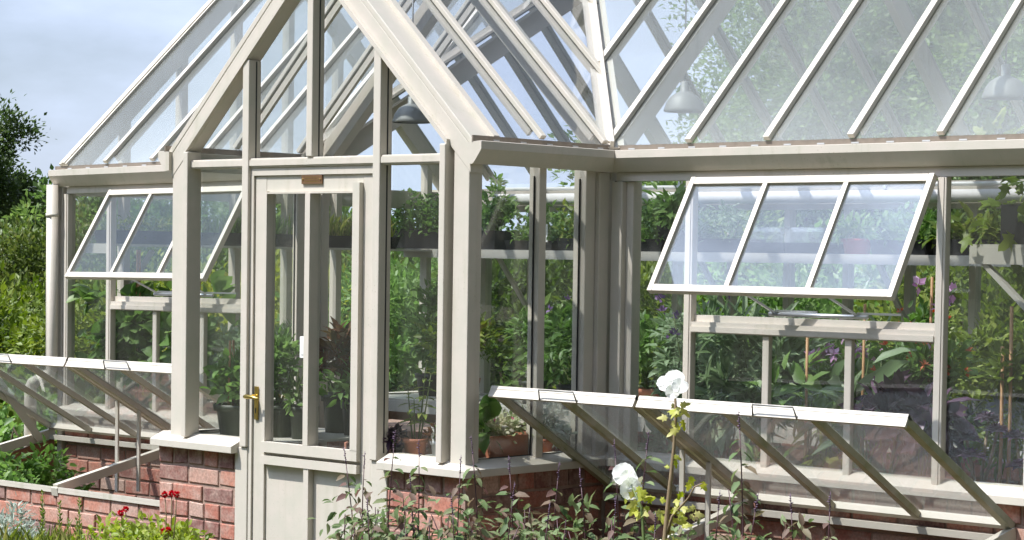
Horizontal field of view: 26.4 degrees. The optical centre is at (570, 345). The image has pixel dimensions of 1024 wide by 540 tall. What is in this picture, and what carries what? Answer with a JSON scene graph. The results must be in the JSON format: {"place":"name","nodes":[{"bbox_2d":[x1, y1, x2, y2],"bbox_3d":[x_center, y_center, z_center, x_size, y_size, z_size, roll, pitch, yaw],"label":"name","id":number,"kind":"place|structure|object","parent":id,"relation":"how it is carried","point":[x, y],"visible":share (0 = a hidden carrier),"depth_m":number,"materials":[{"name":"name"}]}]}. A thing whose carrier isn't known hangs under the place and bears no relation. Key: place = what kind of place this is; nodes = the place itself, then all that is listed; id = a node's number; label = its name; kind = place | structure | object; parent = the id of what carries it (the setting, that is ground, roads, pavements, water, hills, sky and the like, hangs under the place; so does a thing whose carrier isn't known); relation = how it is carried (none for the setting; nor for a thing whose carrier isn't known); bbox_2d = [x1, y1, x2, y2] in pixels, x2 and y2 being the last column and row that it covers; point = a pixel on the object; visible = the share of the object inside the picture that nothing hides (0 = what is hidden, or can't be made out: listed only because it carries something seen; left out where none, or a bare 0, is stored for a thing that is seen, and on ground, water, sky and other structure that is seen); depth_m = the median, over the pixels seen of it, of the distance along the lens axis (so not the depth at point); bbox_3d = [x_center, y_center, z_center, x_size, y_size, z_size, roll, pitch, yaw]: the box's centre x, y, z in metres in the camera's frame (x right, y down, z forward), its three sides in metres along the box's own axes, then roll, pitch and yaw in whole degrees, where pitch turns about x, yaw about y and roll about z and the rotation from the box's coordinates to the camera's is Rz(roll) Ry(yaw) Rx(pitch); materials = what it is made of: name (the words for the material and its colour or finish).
{"place":"outdoors","nodes":[
{"label":"outdoors","id":0,"kind":"place"},
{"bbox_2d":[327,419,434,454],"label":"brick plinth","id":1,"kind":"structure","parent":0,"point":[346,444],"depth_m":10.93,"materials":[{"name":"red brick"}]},
{"bbox_2d":[0,0,997,268],"label":"sky","id":2,"kind":"structure","parent":0,"point":[72,60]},
{"label":"ground","id":3,"kind":"structure","parent":0,"visible":0},
{"bbox_2d":[0,490,46,539],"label":"garden plant","id":4,"kind":"object","parent":3,"relation":"on","point":[26,522],"visible":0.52,"depth_m":10.21,"materials":[{"name":"grey plant"}]},
{"bbox_2d":[0,89,49,223],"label":"tree","id":5,"kind":"object","parent":3,"relation":"on","point":[11,184],"visible":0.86,"depth_m":28.68,"materials":[{"name":"green plant"}]},
{"bbox_2d":[0,367,56,470],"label":"garden plant","id":6,"kind":"object","parent":3,"relation":"on","point":[9,426],"visible":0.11,"depth_m":12.99,"materials":[{"name":"green plant"}]},
{"bbox_2d":[0,518,82,539],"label":"garden plant","id":7,"kind":"object","parent":3,"relation":"on","point":[6,536],"visible":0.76,"depth_m":9.95,"materials":[{"name":"green plant"}]},
{"bbox_2d":[0,434,95,491],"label":"garden plant","id":8,"kind":"object","parent":3,"relation":"on","point":[35,468],"visible":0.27,"depth_m":11.73,"materials":[{"name":"green plant"}]},
{"bbox_2d":[0,259,102,417],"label":"shrub","id":9,"kind":"object","parent":3,"relation":"on","point":[8,338],"visible":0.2,"depth_m":18.84,"materials":[{"name":"green plant"}]},
{"bbox_2d":[0,200,156,349],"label":"hedge bush","id":10,"kind":"object","parent":3,"relation":"on","point":[24,246],"visible":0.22,"depth_m":22.68,"materials":[{"name":"green plant"}]},
{"bbox_2d":[0,363,162,479],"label":"garden plant","id":11,"kind":"object","parent":3,"relation":"on","point":[91,396],"visible":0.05,"depth_m":14.49,"materials":[{"name":"green plant"}]},
{"bbox_2d":[0,163,171,282],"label":"tree","id":12,"kind":"object","parent":3,"relation":"on","point":[24,214],"visible":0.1,"depth_m":27.53,"materials":[{"name":"green plant"}]},
{"bbox_2d":[0,354,219,539],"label":"cold frame","id":13,"kind":"object","parent":3,"relation":"on","point":[102,505],"visible":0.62,"depth_m":11.10,"materials":[{"name":"brick"}]},
{"bbox_2d":[7,247,227,422],"bbox_3d":[-3.480,0.189,18.174,2.609,2.158,2.043,3,3,41],"label":"shrub","id":14,"kind":"object","parent":3,"relation":"on","point":[81,343],"visible":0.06,"depth_m":17.90,"materials":[{"name":"green plant"}]},
{"bbox_2d":[71,506,179,539],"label":"garden plant","id":15,"kind":"object","parent":3,"relation":"on","point":[115,527],"visible":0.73,"depth_m":9.62,"materials":[{"name":"green plant"}]},
{"bbox_2d":[40,203,228,348],"bbox_3d":[-4.016,-0.241,21.912,2.892,2.410,2.406,3,3,41],"label":"hedge bush","id":16,"kind":"object","parent":3,"relation":"on","point":[101,266],"visible":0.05,"depth_m":21.71,"materials":[{"name":"green plant"}]},
{"bbox_2d":[110,490,212,539],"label":"garden plant","id":17,"kind":"object","parent":3,"relation":"on","point":[172,529],"visible":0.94,"depth_m":9.44,"materials":[{"name":"green plant"}]},
{"bbox_2d":[95,198,227,250],"bbox_3d":[-4.615,-0.725,26.220,2.739,2.531,2.469,3,3,41],"label":"tree","id":18,"kind":"object","parent":3,"relation":"on","point":[162,206],"visible":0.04,"depth_m":25.97,"materials":[{"name":"green plant"}]},
{"bbox_2d":[140,249,416,399],"bbox_3d":[-2.340,0.216,17.114,2.517,2.238,2.381,3,3,41],"label":"shrub","id":19,"kind":"object","parent":3,"relation":"on","point":[209,287],"visible":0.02,"depth_m":16.90,"materials":[{"name":"green plant"}]},
{"bbox_2d":[211,428,349,443],"bbox_3d":[-1.306,0.804,10.319,0.580,0.770,0.734,3,3,41],"label":"porch ledge","id":20,"kind":"object","parent":3,"relation":"on","point":[323,436],"visible":0.22,"depth_m":10.13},
{"bbox_2d":[199,340,239,435],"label":"potted plant","id":21,"kind":"object","parent":20,"relation":"on","point":[226,406],"visible":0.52,"depth_m":10.16,"materials":[{"name":"green plant"}]},
{"bbox_2d":[273,323,301,437],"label":"potted plant","id":22,"kind":"object","parent":20,"relation":"on","point":[284,343],"visible":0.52,"depth_m":10.12,"materials":[{"name":"green plant"}]},
{"bbox_2d":[275,345,342,439],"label":"potted plant","id":23,"kind":"object","parent":20,"relation":"on","point":[295,412],"visible":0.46,"depth_m":10.05,"materials":[{"name":"green plant"}]},
{"bbox_2d":[319,316,350,432],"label":"potted plant","id":24,"kind":"object","parent":20,"relation":"on","point":[332,349],"visible":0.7,"depth_m":10.42,"materials":[{"name":"plant"}]},
{"bbox_2d":[324,356,350,435],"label":"potted plant","id":25,"kind":"object","parent":20,"relation":"on","point":[345,404],"visible":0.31,"depth_m":10.29,"materials":[{"name":"green plant"}]},
{"bbox_2d":[306,490,397,539],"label":"sage plant","id":26,"kind":"object","parent":3,"relation":"on","point":[336,534],"visible":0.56,"depth_m":8.62,"materials":[{"name":"green plant"}]},
{"bbox_2d":[352,430,403,539],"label":"sage plant","id":27,"kind":"object","parent":3,"relation":"on","point":[382,500],"visible":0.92,"depth_m":8.59,"materials":[{"name":"green plant"}]},
{"bbox_2d":[345,479,442,539],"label":"sage plant","id":28,"kind":"object","parent":3,"relation":"on","point":[384,528],"visible":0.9,"depth_m":8.40,"materials":[{"name":"green plant"}]},
{"bbox_2d":[275,215,554,391],"bbox_3d":[-1.259,0.133,16.578,2.690,2.411,2.270,3,3,41],"label":"shrub","id":29,"kind":"object","parent":3,"relation":"on","point":[405,284],"visible":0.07,"depth_m":16.16,"materials":[{"name":"green plant"}]},
{"bbox_2d":[399,485,503,539],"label":"sage plant","id":30,"kind":"object","parent":3,"relation":"on","point":[461,518],"visible":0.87,"depth_m":8.27,"materials":[{"name":"green plant"}]},
{"bbox_2d":[455,437,491,539],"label":"sage plant","id":31,"kind":"object","parent":3,"relation":"on","point":[484,504],"visible":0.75,"depth_m":8.35,"materials":[{"name":"green plant"}]},
{"bbox_2d":[466,499,562,539],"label":"sage plant","id":32,"kind":"object","parent":3,"relation":"on","point":[530,523],"visible":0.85,"depth_m":8.07,"materials":[{"name":"green plant"}]},
{"bbox_2d":[24,0,1023,539],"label":"greenhouse","id":33,"kind":"object","parent":3,"relation":"on","point":[252,480],"visible":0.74,"depth_m":9.55,"materials":[{"name":"wood"}]},
{"bbox_2d":[64,186,241,296],"bbox_3d":[-2.162,-0.549,11.414,1.154,0.581,0.339,3,3,41],"label":"vent window","id":34,"kind":"structure","parent":33,"relation":"in","point":[150,194],"depth_m":11.47,"materials":[{"name":"paint"}]},
{"bbox_2d":[85,243,431,283],"bbox_3d":[-1.824,-0.449,13.134,0.274,0.295,2.519,3,3,41],"label":"plant shelf","id":35,"kind":"object","parent":33,"relation":"attached to","point":[98,248],"visible":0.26,"depth_m":12.36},
{"bbox_2d":[94,211,214,244],"bbox_3d":[-2.381,-0.683,12.477,0.266,0.206,0.700,3,3,41],"label":"seed tray","id":36,"kind":"object","parent":35,"relation":"on","point":[152,235],"visible":0.56,"depth_m":12.34,"materials":[{"name":"black plastic"}]},
{"bbox_2d":[202,213,292,246],"bbox_3d":[-1.893,-0.696,13.016,0.327,0.205,0.663,3,3,41],"label":"seed tray","id":37,"kind":"object","parent":35,"relation":"on","point":[283,238],"visible":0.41,"depth_m":12.86,"materials":[{"name":"black plastic"}]},
{"bbox_2d":[288,212,399,248],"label":"potted plant","id":38,"kind":"object","parent":35,"relation":"on","point":[340,234],"visible":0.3,"depth_m":13.46,"materials":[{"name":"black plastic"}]},
{"bbox_2d":[243,174,372,539],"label":"door","id":39,"kind":"structure","parent":33,"relation":"in","point":[291,482],"depth_m":9.57,"materials":[{"name":"paint"}]},
{"bbox_2d":[392,0,429,123],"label":"pendant lamp","id":40,"kind":"object","parent":33,"relation":"hanging from","point":[410,112],"visible":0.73,"depth_m":10.10,"materials":[{"name":"metal"}]},
{"bbox_2d":[664,0,704,112],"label":"pendant lamp","id":41,"kind":"object","parent":33,"relation":"hanging from","point":[684,100],"visible":0.99,"depth_m":11.16,"materials":[{"name":"metal"}]},
{"bbox_2d":[389,393,1023,461],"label":"staging bench","id":42,"kind":"object","parent":33,"relation":"on","point":[396,401],"visible":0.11,"depth_m":12.94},
{"bbox_2d":[389,278,482,395],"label":"potted plant","id":43,"kind":"object","parent":42,"relation":"on","point":[431,301],"visible":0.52,"depth_m":13.90,"materials":[{"name":"green plant"}]},
{"bbox_2d":[413,311,513,382],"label":"potted plant","id":44,"kind":"object","parent":42,"relation":"on","point":[486,333],"visible":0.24,"depth_m":13.58,"materials":[{"name":"green plant"}]},
{"bbox_2d":[501,304,570,403],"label":"potted plant","id":45,"kind":"object","parent":42,"relation":"on","point":[519,329],"visible":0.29,"depth_m":13.34,"materials":[{"name":"green plant"}]},
{"bbox_2d":[526,295,572,409],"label":"potted plant","id":46,"kind":"object","parent":42,"relation":"on","point":[562,321],"visible":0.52,"depth_m":12.93,"materials":[{"name":"green plant"}]},
{"bbox_2d":[638,309,674,410],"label":"potted plant","id":47,"kind":"object","parent":42,"relation":"on","point":[645,349],"visible":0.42,"depth_m":12.70,"materials":[{"name":"green plant"}]},
{"bbox_2d":[648,295,683,412],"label":"potted plant","id":48,"kind":"object","parent":42,"relation":"on","point":[661,363],"visible":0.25,"depth_m":12.30,"materials":[{"name":"green plant"}]},
{"bbox_2d":[883,296,952,406],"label":"potted plant","id":49,"kind":"object","parent":42,"relation":"on","point":[920,311],"visible":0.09,"depth_m":11.53,"materials":[{"name":"green plant"}]},
{"bbox_2d":[921,311,1022,435],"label":"potted plant","id":50,"kind":"object","parent":42,"relation":"on","point":[980,390],"visible":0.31,"depth_m":11.11,"materials":[{"name":"green plant"}]},
{"bbox_2d":[403,249,1023,321],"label":"plant shelf","id":51,"kind":"object","parent":33,"relation":"attached to","point":[879,261],"visible":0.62,"depth_m":12.31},
{"bbox_2d":[391,188,438,248],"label":"potted plant","id":52,"kind":"object","parent":51,"relation":"on","point":[410,233],"visible":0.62,"depth_m":14.12,"materials":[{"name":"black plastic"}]},
{"bbox_2d":[481,170,520,249],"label":"potted plant","id":53,"kind":"object","parent":51,"relation":"on","point":[493,238],"visible":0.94,"depth_m":13.74,"materials":[{"name":"green plant"}]},
{"bbox_2d":[498,199,573,249],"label":"potted plant","id":54,"kind":"object","parent":51,"relation":"on","point":[521,242],"visible":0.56,"depth_m":13.52,"materials":[{"name":"green plant"}]},
{"bbox_2d":[550,197,573,250],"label":"potted plant","id":55,"kind":"object","parent":51,"relation":"on","point":[565,244],"visible":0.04,"depth_m":13.29,"materials":[{"name":"green plant"}]},
{"bbox_2d":[641,198,668,251],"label":"potted plant","id":56,"kind":"object","parent":51,"relation":"on","point":[650,243],"visible":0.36,"depth_m":12.86,"materials":[{"name":"green plant"}]},
{"bbox_2d":[642,181,703,251],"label":"potted plant","id":57,"kind":"object","parent":51,"relation":"on","point":[669,206],"visible":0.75,"depth_m":12.76,"materials":[{"name":"green plant"}]},
{"bbox_2d":[684,199,770,252],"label":"potted plant","id":58,"kind":"object","parent":51,"relation":"on","point":[712,242],"visible":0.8,"depth_m":12.55,"materials":[{"name":"green plant"}]},
{"bbox_2d":[746,227,784,252],"bbox_3d":[1.172,-0.597,12.377,0.260,0.145,0.240,3,3,41],"label":"propagator","id":59,"kind":"object","parent":51,"relation":"on","point":[764,247],"visible":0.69,"depth_m":12.29,"materials":[{"name":"black plastic"}]},
{"bbox_2d":[785,227,844,253],"bbox_3d":[1.375,-0.587,12.200,0.260,0.145,0.240,3,3,41],"label":"propagator","id":60,"kind":"object","parent":51,"relation":"on","point":[813,248],"visible":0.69,"depth_m":12.12,"materials":[{"name":"black plastic"}]},
{"bbox_2d":[828,209,879,253],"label":"potted plant","id":61,"kind":"object","parent":51,"relation":"on","point":[859,243],"visible":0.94,"depth_m":11.91,"materials":[{"name":"green plant"}]},
{"bbox_2d":[866,201,936,254],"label":"potted plant","id":62,"kind":"object","parent":51,"relation":"on","point":[884,245],"visible":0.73,"depth_m":11.75,"materials":[{"name":"green plant"}]},
{"bbox_2d":[922,200,1000,255],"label":"potted plant","id":63,"kind":"object","parent":51,"relation":"on","point":[958,227],"visible":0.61,"depth_m":11.47,"materials":[{"name":"green plant"}]},
{"bbox_2d":[492,181,1023,204],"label":"roller blind","id":64,"kind":"object","parent":33,"relation":"attached to","point":[885,195],"visible":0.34,"depth_m":12.33,"materials":[{"name":"fabric"}]},
{"bbox_2d":[647,173,937,319],"bbox_3d":[0.878,-0.402,8.761,1.194,0.577,0.339,3,3,41],"label":"vent window","id":65,"kind":"structure","parent":33,"relation":"in","point":[930,179],"depth_m":8.71,"materials":[{"name":"paint"}]},
{"bbox_2d":[969,244,1023,309],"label":"plant shelf","id":66,"kind":"object","parent":33,"relation":"attached to","point":[985,256],"visible":1,"depth_m":8.72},
{"bbox_2d":[958,106,1023,294],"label":"climbing plant","id":67,"kind":"object","parent":66,"relation":"on","point":[1012,224],"visible":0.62,"depth_m":8.71,"materials":[{"name":"green plant"}]},
{"bbox_2d":[982,0,1023,99],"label":"pendant lamp","id":68,"kind":"object","parent":33,"relation":"hanging from","point":[1005,85],"visible":1,"depth_m":9.94,"materials":[{"name":"metal"}]},
{"bbox_3d":[1.179,0.982,9.235,2.000,0.580,0.504,3,3,41],"label":"staging bench","id":69,"kind":"object","parent":33,"relation":"on","visible":0},
{"bbox_2d":[637,413,716,453],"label":"potted plant","id":70,"kind":"object","parent":69,"relation":"on","point":[658,441],"visible":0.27,"depth_m":9.65,"materials":[{"name":"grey plant"}]},
{"bbox_2d":[646,294,729,437],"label":"potted plant","id":71,"kind":"object","parent":69,"relation":"on","point":[677,365],"visible":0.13,"depth_m":9.87,"materials":[{"name":"green plant"}]},
{"bbox_2d":[679,348,782,458],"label":"potted plant","id":72,"kind":"object","parent":69,"relation":"on","point":[720,441],"visible":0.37,"depth_m":9.44,"materials":[{"name":"green plant"}]},
{"bbox_2d":[672,283,839,455],"bbox_3d":[0.843,0.197,9.577,0.731,0.950,0.673,1,2,12],"label":"potted plant","id":73,"kind":"object","parent":69,"relation":"on","point":[738,345],"visible":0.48,"depth_m":9.46,"materials":[{"name":"green plant"}]},
{"bbox_2d":[741,338,841,464],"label":"potted plant","id":74,"kind":"object","parent":69,"relation":"on","point":[806,380],"visible":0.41,"depth_m":9.20,"materials":[{"name":"green plant"}]},
{"bbox_2d":[799,431,858,468],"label":"potted plant","id":75,"kind":"object","parent":69,"relation":"on","point":[825,458],"visible":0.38,"depth_m":9.11,"materials":[{"name":"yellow plant"}]},
{"bbox_2d":[788,319,882,458],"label":"potted plant","id":76,"kind":"object","parent":69,"relation":"on","point":[824,378],"visible":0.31,"depth_m":9.32,"materials":[{"name":"green plant"}]},
{"bbox_2d":[791,304,916,470],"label":"potted plant","id":77,"kind":"object","parent":69,"relation":"on","point":[888,368],"visible":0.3,"depth_m":9.01,"materials":[{"name":"green plant"}]},
{"bbox_2d":[838,369,928,473],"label":"potted plant","id":78,"kind":"object","parent":69,"relation":"on","point":[889,395],"visible":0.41,"depth_m":8.86,"materials":[{"name":"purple plant"}]},
{"bbox_2d":[863,379,980,477],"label":"potted plant","id":79,"kind":"object","parent":69,"relation":"on","point":[910,448],"visible":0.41,"depth_m":8.77,"materials":[{"name":"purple plant"}]},
{"bbox_2d":[861,338,987,476],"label":"potted plant","id":80,"kind":"object","parent":69,"relation":"on","point":[923,354],"visible":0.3,"depth_m":8.98,"materials":[{"name":"green plant"}]},
{"bbox_2d":[912,276,956,476],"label":"potted plant","id":81,"kind":"object","parent":69,"relation":"on","point":[952,286],"visible":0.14,"depth_m":8.98,"materials":[{"name":"green plant"}]},
{"bbox_2d":[945,411,1011,481],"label":"potted plant","id":82,"kind":"object","parent":69,"relation":"on","point":[969,453],"visible":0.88,"depth_m":8.69,"materials":[{"name":"purple plant"}]},
{"bbox_2d":[963,328,1023,481],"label":"potted plant","id":83,"kind":"object","parent":69,"relation":"on","point":[993,366],"visible":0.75,"depth_m":8.72,"materials":[{"name":"green plant"}]},
{"bbox_2d":[1006,306,1013,483],"bbox_3d":[1.738,0.284,8.638,0.019,0.880,0.015,3,3,41],"label":"bamboo cane","id":84,"kind":"object","parent":69,"relation":"on","point":[1010,397],"visible":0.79,"depth_m":8.63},
{"bbox_3d":[-0.412,0.860,9.460,0.460,0.755,0.654,3,3,41],"label":"porch ledge","id":85,"kind":"object","parent":33,"relation":"in","visible":0},
{"bbox_2d":[398,360,436,454],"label":"potted plant","id":86,"kind":"object","parent":85,"relation":"on","point":[410,444],"visible":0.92,"depth_m":9.34,"materials":[{"name":"green plant"}]},
{"bbox_2d":[435,394,503,457],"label":"potted plant","id":87,"kind":"object","parent":85,"relation":"on","point":[490,408],"visible":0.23,"depth_m":9.11,"materials":[{"name":"green plant"}]},
{"bbox_2d":[479,405,542,457],"bbox_3d":[-0.310,0.366,9.293,0.290,0.248,0.424,3,3,41],"label":"trough planter","id":88,"kind":"object","parent":85,"relation":"on","point":[510,436],"visible":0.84,"depth_m":9.24,"materials":[{"name":"ceramic"}]},
{"bbox_2d":[525,402,577,451],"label":"potted plant","id":89,"kind":"object","parent":85,"relation":"on","point":[549,417],"visible":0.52,"depth_m":9.51,"materials":[{"name":"plant"}]},
{"bbox_2d":[392,214,698,390],"bbox_3d":[-0.179,0.208,15.860,2.110,2.621,2.507,0,3,-31],"label":"shrub","id":90,"kind":"object","parent":3,"relation":"on","point":[562,278],"visible":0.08,"depth_m":15.63,"materials":[{"name":"green plant"}]},
{"bbox_2d":[526,492,635,539],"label":"sage plant","id":91,"kind":"object","parent":3,"relation":"on","point":[608,522],"visible":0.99,"depth_m":7.89,"materials":[{"name":"green plant"}]},
{"bbox_2d":[612,462,680,539],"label":"mallow","id":92,"kind":"object","parent":3,"relation":"on","point":[625,477],"visible":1,"depth_m":7.71,"materials":[{"name":"white plant"}]},
{"bbox_2d":[623,433,685,539],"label":"sage plant","id":93,"kind":"object","parent":3,"relation":"on","point":[650,513],"visible":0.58,"depth_m":7.86,"materials":[{"name":"green plant"}]},
{"bbox_2d":[648,370,706,539],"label":"mallow","id":94,"kind":"object","parent":3,"relation":"on","point":[673,384],"visible":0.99,"depth_m":7.57,"materials":[{"name":"white plant"}]},
{"bbox_2d":[545,210,811,388],"bbox_3d":[0.750,0.177,15.217,2.348,2.575,2.275,3,3,41],"label":"shrub","id":95,"kind":"object","parent":3,"relation":"on","point":[645,294],"visible":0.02,"depth_m":14.93,"materials":[{"name":"green plant"}]},
{"bbox_2d":[547,75,841,335],"bbox_3d":[1.240,-0.788,20.012,3.275,3.339,3.333,2,2,19],"label":"tree","id":96,"kind":"object","parent":3,"relation":"on","point":[661,183],"visible":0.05,"depth_m":19.25,"materials":[{"name":"green plant"}]},
{"bbox_2d":[717,409,760,539],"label":"sage plant","id":97,"kind":"object","parent":3,"relation":"on","point":[733,508],"visible":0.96,"depth_m":7.57,"materials":[{"name":"green plant"}]},
{"bbox_2d":[488,386,1015,539],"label":"cold frame","id":98,"kind":"object","parent":3,"relation":"on","point":[648,408],"visible":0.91,"depth_m":8.59,"materials":[{"name":"wood"}]},
{"bbox_2d":[656,209,967,376],"bbox_3d":[1.580,0.270,14.415,2.505,2.652,2.298,3,3,41],"label":"shrub","id":99,"kind":"object","parent":3,"relation":"on","point":[822,305],"visible":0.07,"depth_m":14.01,"materials":[{"name":"green plant"}]},
{"bbox_2d":[658,0,1023,318],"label":"tree","id":100,"kind":"object","parent":3,"relation":"on","point":[843,89],"visible":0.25,"depth_m":17.91,"materials":[{"name":"green plant"}]},
{"bbox_2d":[814,209,1023,363],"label":"shrub","id":101,"kind":"object","parent":3,"relation":"on","point":[995,298],"visible":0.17,"depth_m":13.17,"materials":[{"name":"green plant"}]},
{"bbox_2d":[842,0,1023,327],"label":"tree","id":102,"kind":"object","parent":3,"relation":"on","point":[1015,55],"visible":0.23,"depth_m":16.42,"materials":[{"name":"green plant"}]},
{"bbox_3d":[-1.839,0.830,11.855,2.000,0.580,0.484,3,3,41],"label":"staging bench","id":103,"kind":"object","parent":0,"visible":0},
{"bbox_2d":[65,250,171,407],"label":"potted plant","id":104,"kind":"object","parent":103,"relation":"on","point":[133,337],"visible":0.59,"depth_m":12.15,"materials":[{"name":"green plant"}]},
{"bbox_2d":[137,269,240,412],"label":"potted plant","id":105,"kind":"object","parent":103,"relation":"on","point":[220,282],"visible":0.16,"depth_m":11.87,"materials":[{"name":"green plant"}]},
{"bbox_2d":[207,323,291,404],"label":"potted plant","id":106,"kind":"object","parent":103,"relation":"on","point":[223,342],"visible":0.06,"depth_m":11.77,"materials":[{"name":"green plant"}]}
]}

